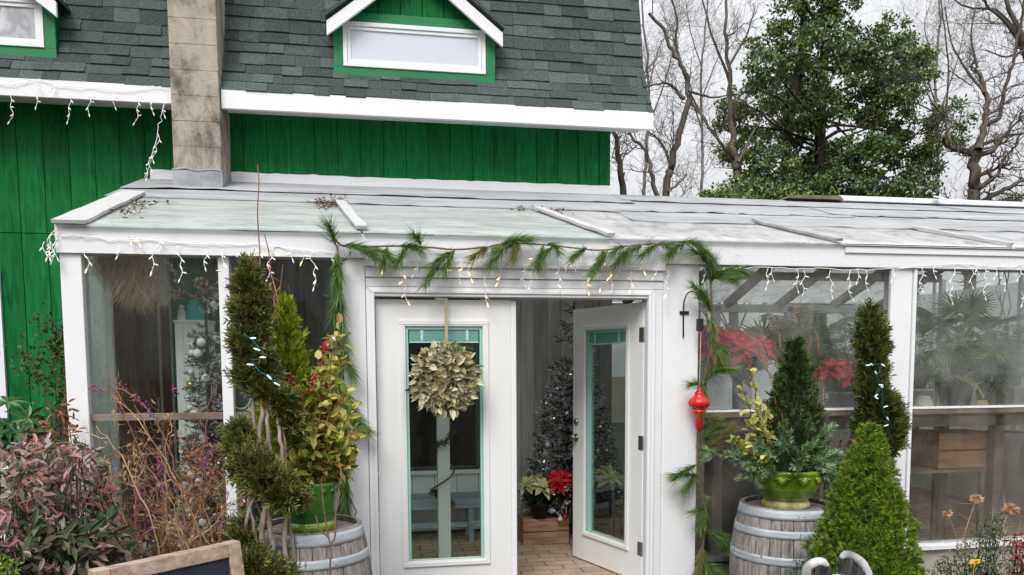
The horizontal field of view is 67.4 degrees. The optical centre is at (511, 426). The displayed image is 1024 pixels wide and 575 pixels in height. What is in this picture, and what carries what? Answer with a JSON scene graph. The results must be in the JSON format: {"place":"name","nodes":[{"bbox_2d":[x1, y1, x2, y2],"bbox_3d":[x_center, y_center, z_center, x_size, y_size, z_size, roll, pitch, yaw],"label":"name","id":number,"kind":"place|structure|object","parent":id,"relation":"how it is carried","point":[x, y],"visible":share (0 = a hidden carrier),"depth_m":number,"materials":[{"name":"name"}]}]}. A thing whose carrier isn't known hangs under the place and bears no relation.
{"place":"outdoors","nodes":[
{"label":"outdoors","id":0,"kind":"place"},
{"bbox_2d":[48,376,1023,560],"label":"ground","id":1,"kind":"structure","parent":0,"point":[618,398],"depth_m":35.82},
{"bbox_2d":[0,555,23,574],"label":"lime shrub","id":2,"kind":"object","parent":1,"relation":"on","point":[11,561],"visible":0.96,"depth_m":3.13,"materials":[{"name":"green plant"}]},
{"bbox_2d":[0,498,37,571],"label":"pink tip plant","id":3,"kind":"object","parent":1,"relation":"on","point":[7,519],"visible":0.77,"depth_m":3.27,"materials":[{"name":"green plant"}]},
{"bbox_2d":[0,396,68,562],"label":"rhododendron bush","id":4,"kind":"object","parent":1,"relation":"on","point":[10,429],"visible":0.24,"depth_m":5.21,"materials":[{"name":"green plant"}]},
{"bbox_2d":[17,392,85,562],"bbox_3d":[-2.703,0.592,4.560,0.578,1.591,0.392,3,6,33],"label":"withered shrub","id":5,"kind":"object","parent":1,"relation":"on","point":[45,424],"visible":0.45,"depth_m":4.52,"materials":[{"name":"brown plant"}]},
{"bbox_2d":[0,431,123,563],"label":"nandina shrub","id":6,"kind":"object","parent":1,"relation":"on","point":[35,473],"visible":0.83,"depth_m":3.52,"materials":[{"name":"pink plant"}]},
{"bbox_2d":[0,504,162,574],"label":"dark leaf shrub","id":7,"kind":"object","parent":1,"relation":"on","point":[87,554],"visible":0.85,"depth_m":3.35,"materials":[{"name":"green plant"}]},
{"bbox_2d":[17,363,302,560],"bbox_3d":[-1.894,0.432,4.215,2.017,1.578,1.095,2,5,27],"label":"beautyberry shrub","id":8,"kind":"object","parent":1,"relation":"on","point":[170,535],"visible":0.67,"depth_m":4.13,"materials":[{"name":"beige plant"}]},
{"bbox_2d":[88,539,244,574],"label":"chalkboard sign","id":9,"kind":"object","parent":1,"relation":"on","point":[224,558],"visible":1,"depth_m":2.87,"materials":[{"name":"brown wood"}]},
{"bbox_2d":[214,250,317,574],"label":"spiral topiary","id":10,"kind":"object","parent":1,"relation":"on","point":[269,478],"visible":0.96,"depth_m":3.62,"materials":[{"name":"green plant"}]},
{"bbox_2d":[244,333,285,391],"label":"topiary lights","id":11,"kind":"object","parent":10,"relation":"attached to","point":[267,375],"visible":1,"depth_m":3.50,"materials":[{"name":"white"}]},
{"bbox_2d":[257,514,372,574],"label":"wine barrel","id":12,"kind":"object","parent":1,"relation":"on","point":[350,551],"visible":0.58,"depth_m":3.86,"materials":[{"name":"grey wood"}]},
{"bbox_2d":[287,477,341,533],"bbox_3d":[-1.065,0.411,4.052,0.336,0.262,0.331,-1,5,-10],"label":"pot planter","id":13,"kind":"object","parent":12,"relation":"on","point":[306,521],"visible":0.39,"depth_m":3.94,"materials":[{"name":"green ceramic"}]},
{"bbox_2d":[245,290,331,470],"bbox_3d":[-1.155,-0.189,4.005,0.468,1.030,0.440,-1,5,-10],"label":"golden arborvitae","id":14,"kind":"object","parent":13,"relation":"in","point":[295,359],"visible":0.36,"depth_m":3.94,"materials":[{"name":"green plant"}]},
{"bbox_2d":[252,165,340,449],"bbox_3d":[-1.099,-0.498,3.950,0.487,1.660,0.138,1,5,11],"label":"curly willow","id":15,"kind":"object","parent":13,"relation":"in","point":[287,376],"visible":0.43,"depth_m":3.94,"materials":[{"name":"brown plant"}]},
{"bbox_2d":[288,346,348,482],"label":"berry sprigs","id":16,"kind":"object","parent":13,"relation":"in","point":[313,377],"visible":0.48,"depth_m":3.86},
{"bbox_2d":[273,313,368,485],"bbox_3d":[-1.000,-0.113,3.925,0.454,0.936,0.432,-2,5,-24],"label":"variegated shrub","id":17,"kind":"object","parent":13,"relation":"in","point":[320,461],"visible":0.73,"depth_m":3.89,"materials":[{"name":"yellow plant"}]},
{"bbox_2d":[321,335,337,356],"bbox_3d":[-0.944,-0.421,3.966,0.085,0.123,0.083,-1,5,-10],"label":"red bauble","id":18,"kind":"object","parent":17,"relation":"attached to","point":[325,344],"visible":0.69,"depth_m":3.94,"materials":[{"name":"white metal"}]},
{"bbox_2d":[0,0,653,550],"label":"house","id":19,"kind":"structure","parent":1,"relation":"on","point":[502,94],"depth_m":6.71,"materials":[{"name":"green paint"}]},
{"bbox_2d":[0,79,166,124],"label":"icicle lights","id":20,"kind":"object","parent":19,"relation":"hanging from","point":[72,101],"visible":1,"depth_m":6.12,"materials":[{"name":"white"}]},
{"bbox_2d":[144,90,167,180],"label":"icicle lights","id":21,"kind":"object","parent":19,"relation":"hanging from","point":[151,158],"visible":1,"depth_m":6.20,"materials":[{"name":"white"}]},
{"bbox_2d":[210,258,262,508],"bbox_3d":[-2.458,-0.401,6.894,0.400,2.300,0.042,-1,5,-10],"label":"window","id":22,"kind":"structure","parent":19,"relation":"in","point":[213,261],"depth_m":6.82,"materials":[{"name":"clear glass"}]},
{"bbox_2d":[365,287,478,469],"bbox_3d":[-0.829,-0.438,7.180,1.030,1.690,0.042,-1,5,-10],"label":"window","id":23,"kind":"structure","parent":19,"relation":"in","point":[464,450],"depth_m":7.24,"materials":[{"name":"black glass"}]},
{"bbox_2d":[315,455,341,574],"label":"bare sapling","id":24,"kind":"object","parent":1,"relation":"on","point":[327,535],"visible":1,"depth_m":3.68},
{"bbox_2d":[51,178,1023,574],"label":"greenhouse","id":25,"kind":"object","parent":1,"relation":"on","point":[655,434],"visible":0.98,"depth_m":5.46,"materials":[{"name":"white paint"}]},
{"bbox_2d":[3,303,68,454],"bbox_3d":[-3.074,-0.164,5.037,0.547,1.284,0.203,-1,5,-10],"label":"climbing vine","id":26,"kind":"object","parent":25,"relation":"attached to","point":[55,337],"visible":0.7,"depth_m":5.02,"materials":[{"name":"green plant"}]},
{"bbox_2d":[39,229,58,264],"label":"icicle lights","id":27,"kind":"object","parent":25,"relation":"hanging from","point":[48,252],"visible":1,"depth_m":4.61,"materials":[{"name":"white"}]},
{"bbox_2d":[88,256,173,319],"bbox_3d":[-2.486,-0.943,5.044,0.530,0.538,0.492,-3,5,-30],"label":"hanging moss","id":28,"kind":"object","parent":25,"relation":"hanging from","point":[132,280],"visible":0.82,"depth_m":4.96,"materials":[{"name":"brown plant"}]},
{"bbox_2d":[108,198,168,218],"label":"leaf litter","id":29,"kind":"object","parent":25,"relation":"on","point":[135,201],"visible":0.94,"depth_m":5.25,"materials":[{"name":"brown plant"}]},
{"bbox_2d":[63,234,335,291],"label":"icicle lights","id":30,"kind":"object","parent":25,"relation":"attached to","point":[130,239],"visible":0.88,"depth_m":4.78,"materials":[{"name":"white"}]},
{"bbox_2d":[235,384,250,410],"bbox_3d":[-1.798,-0.257,5.048,0.173,0.309,0.023,-1,5,-10],"label":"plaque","id":31,"kind":"object","parent":25,"relation":"attached to","point":[241,402],"visible":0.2,"depth_m":5.05,"materials":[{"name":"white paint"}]},
{"bbox_2d":[305,192,348,209],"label":"leaf litter","id":32,"kind":"object","parent":25,"relation":"on","point":[331,204],"visible":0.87,"depth_m":5.83,"materials":[{"name":"brown plant"}]},
{"bbox_2d":[322,245,380,516],"bbox_3d":[-1.027,-0.217,4.934,0.418,1.878,0.227,-1,5,-10],"label":"pine garland","id":33,"kind":"object","parent":25,"relation":"hanging from","point":[336,287],"visible":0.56,"depth_m":4.89},
{"bbox_2d":[429,412,458,510],"bbox_3d":[-0.556,0.271,6.241,0.259,0.865,0.263,-1,5,-10],"label":"post swag","id":34,"kind":"object","parent":25,"relation":"attached to","point":[433,451],"visible":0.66,"depth_m":6.20,"materials":[{"name":"plant"}]},
{"bbox_2d":[375,299,516,574],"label":"door leaf","id":35,"kind":"structure","parent":25,"relation":"in","point":[424,320],"depth_m":5.22,"materials":[{"name":"white paint"}]},
{"bbox_2d":[404,298,484,420],"bbox_3d":[-0.429,-0.441,5.010,0.479,0.803,0.286,-3,5,-31],"label":"leaf wreath","id":36,"kind":"object","parent":35,"relation":"hanging from","point":[432,390],"visible":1,"depth_m":4.98,"materials":[{"name":"beige"}]},
{"bbox_2d":[364,253,670,306],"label":"icicle lights","id":37,"kind":"object","parent":25,"relation":"attached to","point":[498,279],"visible":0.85,"depth_m":5.13,"materials":[{"name":"white"}]},
{"bbox_2d":[312,210,724,298],"bbox_3d":[0.103,-1.105,5.045,2.785,0.592,0.266,-1,5,-10],"label":"pine garland","id":38,"kind":"object","parent":25,"relation":"hanging from","point":[372,251],"visible":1,"depth_m":5.02},
{"bbox_2d":[569,302,643,574],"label":"door leaf","id":39,"kind":"structure","parent":25,"relation":"in","point":[622,323],"depth_m":5.83,"materials":[{"name":"white paint"}]},
{"bbox_2d":[680,291,698,336],"bbox_3d":[1.226,-0.778,5.307,0.069,0.310,0.181,-1,5,-10],"label":"plant hook","id":40,"kind":"object","parent":25,"relation":"attached to","point":[683,312],"visible":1,"depth_m":5.37,"materials":[{"name":"black metal"}]},
{"bbox_2d":[696,310,703,330],"bbox_3d":[1.296,-0.757,5.277,0.046,0.197,0.101,0,5,3],"label":"feeder clip","id":41,"kind":"object","parent":40,"relation":"hanging from","point":[699,324],"visible":1,"depth_m":5.29,"materials":[{"name":"black metal"}]},
{"bbox_2d":[688,341,709,430],"bbox_3d":[1.303,-0.347,5.338,0.154,0.764,0.148,-1,5,-10],"label":"red ornament","id":42,"kind":"object","parent":41,"relation":"hanging from","point":[700,400],"visible":0.98,"depth_m":5.32,"materials":[{"name":"paint"}]},
{"bbox_2d":[662,243,757,574],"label":"pine garland","id":43,"kind":"object","parent":25,"relation":"hanging from","point":[718,368],"visible":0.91,"depth_m":5.36},
{"bbox_2d":[707,373,731,409],"bbox_3d":[1.520,-0.268,5.626,0.196,0.285,0.028,-1,5,-10],"label":"arched plaque","id":44,"kind":"object","parent":25,"relation":"attached to","point":[720,394],"visible":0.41,"depth_m":5.62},
{"bbox_2d":[751,370,773,408],"bbox_3d":[1.863,-0.276,5.686,0.198,0.288,0.028,-1,5,-10],"label":"arched plaque","id":45,"kind":"object","parent":25,"relation":"attached to","point":[762,378],"visible":0.59,"depth_m":5.68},
{"bbox_2d":[700,264,1023,307],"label":"icicle lights","id":46,"kind":"object","parent":25,"relation":"hanging from","point":[984,265],"visible":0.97,"depth_m":5.60,"materials":[{"name":"white"}]},
{"bbox_2d":[965,360,1018,404],"bbox_3d":[4.811,-0.429,7.723,0.500,0.545,0.445,1,5,16],"label":"poinsettia","id":47,"kind":"object","parent":25,"relation":"on","point":[986,385],"visible":0.39,"depth_m":7.64,"materials":[{"name":"plant"}]},
{"bbox_2d":[630,0,721,196],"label":"bare tree","id":48,"kind":"object","parent":1,"relation":"on","point":[646,65],"visible":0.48,"depth_m":25.52,"materials":[{"name":"grey plant"}]},
{"bbox_2d":[610,0,779,196],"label":"bare tree","id":49,"kind":"object","parent":1,"relation":"on","point":[675,143],"visible":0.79,"depth_m":12.90,"materials":[{"name":"grey plant"}]},
{"bbox_2d":[645,0,791,382],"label":"bare tree","id":50,"kind":"object","parent":1,"relation":"on","point":[700,106],"visible":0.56,"depth_m":27.89,"materials":[{"name":"grey plant"}]},
{"bbox_2d":[644,0,799,390],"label":"bare tree","id":51,"kind":"object","parent":1,"relation":"on","point":[736,161],"visible":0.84,"depth_m":16.18,"materials":[{"name":"grey plant"}]},
{"bbox_2d":[696,172,798,390],"bbox_3d":[4.492,-2.381,15.827,1.996,5.625,2.178,-3,5,-32],"label":"evergreen shrub","id":52,"kind":"object","parent":1,"relation":"on","point":[748,190],"visible":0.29,"depth_m":15.30,"materials":[{"name":"green plant"}]},
{"bbox_2d":[729,495,838,574],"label":"wine barrel","id":53,"kind":"object","parent":1,"relation":"on","point":[766,541],"visible":0.63,"depth_m":4.78,"materials":[{"name":"grey wood"}]},
{"bbox_2d":[749,467,825,509],"bbox_3d":[1.786,0.394,5.003,0.480,0.256,0.480,-1,5,-10],"label":"bowl planter","id":54,"kind":"object","parent":53,"relation":"on","point":[784,490],"visible":0.66,"depth_m":4.84,"materials":[{"name":"green ceramic"}]},
{"bbox_2d":[726,359,777,466],"bbox_3d":[1.552,-0.050,4.867,0.429,0.754,0.228,-2,5,-24],"label":"variegated vine","id":55,"kind":"object","parent":54,"relation":"in","point":[754,419],"visible":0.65,"depth_m":4.83,"materials":[{"name":"beige plant"}]},
{"bbox_2d":[730,432,777,470],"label":"euonymus plant","id":56,"kind":"object","parent":54,"relation":"in","point":[746,451],"visible":0.61,"depth_m":4.75,"materials":[{"name":"green plant"}]},
{"bbox_2d":[695,418,845,482],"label":"juniper branches","id":57,"kind":"object","parent":54,"relation":"in","point":[824,465],"visible":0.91,"depth_m":4.77,"materials":[{"name":"plant"}]},
{"bbox_2d":[732,294,824,421],"bbox_3d":[1.720,-0.277,5.015,0.668,1.179,0.180,-1,5,-10],"label":"curly willow","id":58,"kind":"object","parent":54,"relation":"in","point":[767,370],"visible":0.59,"depth_m":4.99,"materials":[{"name":"brown plant"}]},
{"bbox_2d":[752,333,832,471],"bbox_3d":[1.820,-0.136,4.993,0.515,0.937,0.539,2,5,22],"label":"conical arborvitae","id":59,"kind":"object","parent":54,"relation":"in","point":[787,374],"visible":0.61,"depth_m":4.91,"materials":[{"name":"green plant"}]},
{"bbox_2d":[784,554,808,574],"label":"blue sprig shrub","id":60,"kind":"object","parent":1,"relation":"on","point":[796,560],"visible":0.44,"depth_m":3.98,"materials":[{"name":"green plant"}]},
{"bbox_2d":[709,0,979,398],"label":"evergreen tree","id":61,"kind":"object","parent":1,"relation":"on","point":[827,171],"visible":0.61,"depth_m":16.85,"materials":[{"name":"green plant"}]},
{"bbox_2d":[835,430,871,548],"bbox_3d":[2.358,0.661,5.286,0.350,1.281,0.416,0,5,1],"label":"bronze leaf plant","id":62,"kind":"object","parent":1,"relation":"on","point":[847,441],"visible":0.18,"depth_m":5.22,"materials":[{"name":"plant"}]},
{"bbox_2d":[799,419,929,574],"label":"dwarf spruce","id":63,"kind":"object","parent":1,"relation":"on","point":[866,537],"visible":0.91,"depth_m":4.20,"materials":[{"name":"green plant"}]},
{"bbox_2d":[846,296,916,573],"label":"spiral topiary","id":64,"kind":"object","parent":1,"relation":"on","point":[871,330],"visible":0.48,"depth_m":5.29,"materials":[{"name":"green plant"}]},
{"bbox_2d":[860,363,889,426],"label":"topiary lights","id":65,"kind":"object","parent":64,"relation":"attached to","point":[875,395],"visible":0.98,"depth_m":5.18,"materials":[{"name":"white"}]},
{"bbox_2d":[858,0,1018,387],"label":"bare tree","id":66,"kind":"object","parent":1,"relation":"on","point":[939,13],"visible":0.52,"depth_m":28.30,"materials":[{"name":"grey plant"}]},
{"bbox_2d":[864,0,1023,429],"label":"bare tree","id":67,"kind":"object","parent":1,"relation":"on","point":[973,154],"visible":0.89,"depth_m":15.52,"materials":[{"name":"grey plant"}]},
{"bbox_2d":[924,510,977,571],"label":"dried flower","id":68,"kind":"object","parent":1,"relation":"on","point":[945,512],"visible":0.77,"depth_m":5.33,"materials":[{"name":"plant"}]},
{"bbox_2d":[951,493,985,561],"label":"dried flower","id":69,"kind":"object","parent":1,"relation":"on","point":[972,500],"visible":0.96,"depth_m":5.29,"materials":[{"name":"plant"}]},
{"bbox_2d":[928,510,1023,574],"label":"leaf shrub","id":70,"kind":"object","parent":1,"relation":"on","point":[993,569],"visible":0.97,"depth_m":4.96,"materials":[{"name":"green plant"}]},
{"bbox_2d":[934,0,1023,201],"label":"bare tree","id":71,"kind":"object","parent":1,"relation":"on","point":[1002,17],"visible":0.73,"depth_m":19.96,"materials":[{"name":"grey plant"}]},
{"bbox_2d":[966,329,1014,429],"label":"potted palm","id":72,"kind":"object","parent":1,"relation":"on","point":[1006,427],"visible":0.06,"depth_m":9.82,"materials":[{"name":"green plant"}]},
{"bbox_2d":[983,191,1023,390],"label":"evergreen shrub","id":73,"kind":"object","parent":1,"relation":"on","point":[1007,279],"visible":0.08,"depth_m":21.65,"materials":[{"name":"green plant"}]},
{"bbox_2d":[1001,503,1020,566],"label":"dried flower","id":74,"kind":"object","parent":1,"relation":"on","point":[1015,508],"visible":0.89,"depth_m":5.28,"materials":[{"name":"plant"}]},
{"bbox_2d":[1003,532,1023,574],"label":"red leaf plant","id":75,"kind":"object","parent":1,"relation":"on","point":[1016,545],"visible":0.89,"depth_m":5.01,"materials":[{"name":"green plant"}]},
{"bbox_2d":[166,482,1023,574],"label":"brick floor","id":76,"kind":"structure","parent":0,"point":[552,559],"depth_m":7.04,"materials":[{"name":"brick"}]},
{"bbox_2d":[143,293,166,555],"bbox_3d":[-2.967,-0.032,6.329,0.162,2.261,0.122,-1,5,-10],"label":"plank","id":77,"kind":"object","parent":76,"relation":"on","point":[152,375],"visible":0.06,"depth_m":6.31,"materials":[{"name":"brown wood"}]},
{"bbox_2d":[160,306,176,552],"bbox_3d":[-2.864,0.045,6.415,0.068,2.094,0.135,-2,5,-21],"label":"plank","id":78,"kind":"object","parent":76,"relation":"on","point":[166,357],"visible":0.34,"depth_m":6.39,"materials":[{"name":"wood"}]},
{"bbox_2d":[173,320,219,537],"bbox_3d":[-2.238,0.206,5.505,0.231,1.914,0.236,-1,5,-10],"label":"wooden pedestal","id":79,"kind":"object","parent":76,"relation":"on","point":[182,327],"visible":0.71,"depth_m":5.35,"materials":[{"name":"white paint"}]},
{"bbox_2d":[177,305,185,319],"bbox_3d":[-2.302,-0.795,5.355,0.064,0.108,0.063,-1,5,-10],"label":"figurine","id":80,"kind":"object","parent":79,"relation":"on","point":[181,315],"visible":0.96,"depth_m":5.34,"materials":[{"name":"ceramic"}]},
{"bbox_2d":[186,300,204,319],"bbox_3d":[-2.230,-0.816,5.407,0.148,0.140,0.148,-1,5,-10],"label":"teal vase","id":81,"kind":"object","parent":79,"relation":"on","point":[193,312],"visible":0.72,"depth_m":5.36,"materials":[{"name":"ceramic"}]},
{"bbox_2d":[165,261,218,301],"bbox_3d":[-2.231,-1.008,5.397,0.349,0.280,0.174,-2,5,-17],"label":"dried bouquet","id":82,"kind":"object","parent":81,"relation":"in","point":[178,295],"visible":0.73,"depth_m":5.38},
{"bbox_2d":[170,269,252,552],"bbox_3d":[-2.052,0.063,5.222,0.571,2.244,0.568,-1,5,-10],"label":"christmas tree","id":83,"kind":"object","parent":76,"relation":"on","point":[200,343],"visible":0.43,"depth_m":5.17,"materials":[{"name":"grey plant"}]},
{"bbox_2d":[378,491,480,541],"bbox_3d":[-0.734,0.834,7.016,1.150,0.400,0.355,-1,5,-10],"label":"garden bench","id":84,"kind":"object","parent":76,"relation":"on","point":[469,502],"visible":0.32,"depth_m":6.90,"materials":[{"name":"blue paint"}]},
{"bbox_2d":[517,512,568,544],"bbox_3d":[0.277,0.920,6.939,0.412,0.232,0.300,-1,5,-10],"label":"wooden crate","id":85,"kind":"object","parent":76,"relation":"on","point":[550,529],"visible":0.88,"depth_m":6.80,"materials":[{"name":"brown wood"}]},
{"bbox_2d":[517,475,553,518],"bbox_3d":[0.225,0.616,6.830,0.351,0.385,0.378,1,5,18],"label":"poinsettia","id":86,"kind":"object","parent":85,"relation":"on","point":[539,493],"visible":0.97,"depth_m":6.72,"materials":[{"name":"white plant"}]},
{"bbox_2d":[540,468,572,517],"bbox_3d":[0.427,0.583,6.883,0.409,0.440,0.444,-1,5,-10],"label":"poinsettia","id":87,"kind":"object","parent":85,"relation":"on","point":[556,479],"visible":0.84,"depth_m":6.78,"materials":[{"name":"red plant"}]},
{"bbox_2d":[517,302,624,534],"bbox_3d":[0.569,-0.075,7.134,1.073,2.179,1.041,-1,5,-10],"label":"christmas tree","id":88,"kind":"object","parent":76,"relation":"on","point":[555,441],"visible":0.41,"depth_m":7.01,"materials":[{"name":"green plant"}]},
{"bbox_2d":[592,510,622,539],"bbox_3d":[0.818,0.903,6.708,0.252,0.299,0.254,-1,5,-10],"label":"plant stool","id":89,"kind":"object","parent":76,"relation":"on","point":[595,514],"visible":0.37,"depth_m":6.61,"materials":[{"name":"black metal"}]},
{"bbox_2d":[592,465,624,513],"bbox_3d":[0.808,0.540,6.708,0.383,0.421,0.400,2,5,27],"label":"poinsettia","id":90,"kind":"object","parent":89,"relation":"on","point":[604,478],"visible":0.95,"depth_m":6.60,"materials":[{"name":"white plant"}]},
{"bbox_2d":[743,302,858,398],"bbox_3d":[3.384,-0.435,8.790,1.836,1.997,1.362,-1,5,-10],"label":"potted palm","id":91,"kind":"object","parent":76,"relation":"on","point":[839,327],"visible":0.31,"depth_m":8.49,"materials":[{"name":"plant"}]},
{"bbox_2d":[703,404,1023,551],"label":"potting bench","id":92,"kind":"object","parent":76,"relation":"on","point":[724,491],"visible":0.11,"depth_m":6.02,"materials":[{"name":"brown wood"}]},
{"bbox_2d":[697,324,733,409],"bbox_3d":[1.500,-0.441,5.922,0.447,0.697,0.488,-3,5,-30],"label":"poinsettia","id":93,"kind":"object","parent":92,"relation":"on","point":[703,337],"visible":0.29,"depth_m":5.78,"materials":[{"name":"plant"}]},
{"bbox_2d":[698,327,777,409],"bbox_3d":[1.697,-0.430,5.909,0.695,0.674,0.719,-1,5,-10],"label":"poinsettia","id":94,"kind":"object","parent":92,"relation":"on","point":[741,352],"visible":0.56,"depth_m":5.74,"materials":[{"name":"red plant"}]},
{"bbox_2d":[731,316,827,408],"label":"potted palm","id":95,"kind":"object","parent":92,"relation":"on","point":[793,329],"visible":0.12,"depth_m":6.62,"materials":[{"name":"red plant"}]},
{"bbox_2d":[772,324,874,428],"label":"potted palm","id":96,"kind":"object","parent":92,"relation":"on","point":[829,344],"visible":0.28,"depth_m":6.84,"materials":[{"name":"plant"}]},
{"bbox_2d":[813,357,857,407],"bbox_3d":[2.615,-0.341,6.180,0.428,0.444,0.430,0,5,7],"label":"poinsettia","id":97,"kind":"object","parent":92,"relation":"on","point":[839,375],"visible":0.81,"depth_m":6.07,"materials":[{"name":"red plant"}]},
{"bbox_2d":[914,285,1023,405],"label":"potted palm","id":98,"kind":"object","parent":92,"relation":"on","point":[955,392],"visible":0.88,"depth_m":6.83,"materials":[{"name":"green plant"}]},
{"bbox_2d":[936,324,1023,404],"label":"potted palm","id":99,"kind":"object","parent":92,"relation":"on","point":[1010,391],"visible":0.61,"depth_m":7.09,"materials":[{"name":"green plant"}]},
{"bbox_2d":[985,430,1023,464],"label":"grey tub","id":100,"kind":"object","parent":92,"relation":"on","point":[1012,446],"visible":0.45,"depth_m":6.53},
{"bbox_2d":[823,463,986,539],"bbox_3d":[3.313,0.693,6.537,1.120,0.718,0.570,-1,5,-10],"label":"shelf","id":101,"kind":"object","parent":76,"relation":"on","point":[919,469],"visible":0.3,"depth_m":6.36,"materials":[{"name":"brown wood"}]},
{"bbox_2d":[911,429,987,468],"bbox_3d":[3.707,0.185,6.480,0.500,0.296,0.320,-1,5,-10],"label":"wooden crate","id":102,"kind":"object","parent":101,"relation":"on","point":[948,448],"visible":0.84,"depth_m":6.34,"materials":[{"name":"brown wood"}]},
{"bbox_2d":[855,317,982,460],"bbox_3d":[5.011,-0.398,9.316,1.693,1.821,1.652,-3,5,-28],"label":"potted palm","id":103,"kind":"object","parent":76,"relation":"on","point":[942,348],"visible":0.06,"depth_m":9.16,"materials":[{"name":"plant"}]},
{"bbox_2d":[610,0,1023,376],"label":"sky","id":104,"kind":"structure","parent":0,"point":[618,350],"materials":[{"name":"white"}]},
{"bbox_2d":[802,550,872,574],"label":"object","id":105,"kind":"object","parent":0,"point":[850,562],"visible":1,"depth_m":3.53,"materials":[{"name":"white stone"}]},
{"bbox_2d":[914,396,933,405],"bbox_3d":[3.355,-0.188,6.255,0.154,0.120,0.151,-1,5,-10],"label":"cream jug","id":106,"kind":"object","parent":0,"point":[923,401],"visible":0.71,"depth_m":6.21,"materials":[{"name":"ceramic"}]},
{"bbox_2d":[913,349,984,405],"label":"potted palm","id":107,"kind":"object","parent":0,"point":[919,386],"visible":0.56,"depth_m":6.71,"materials":[{"name":"green plant"}]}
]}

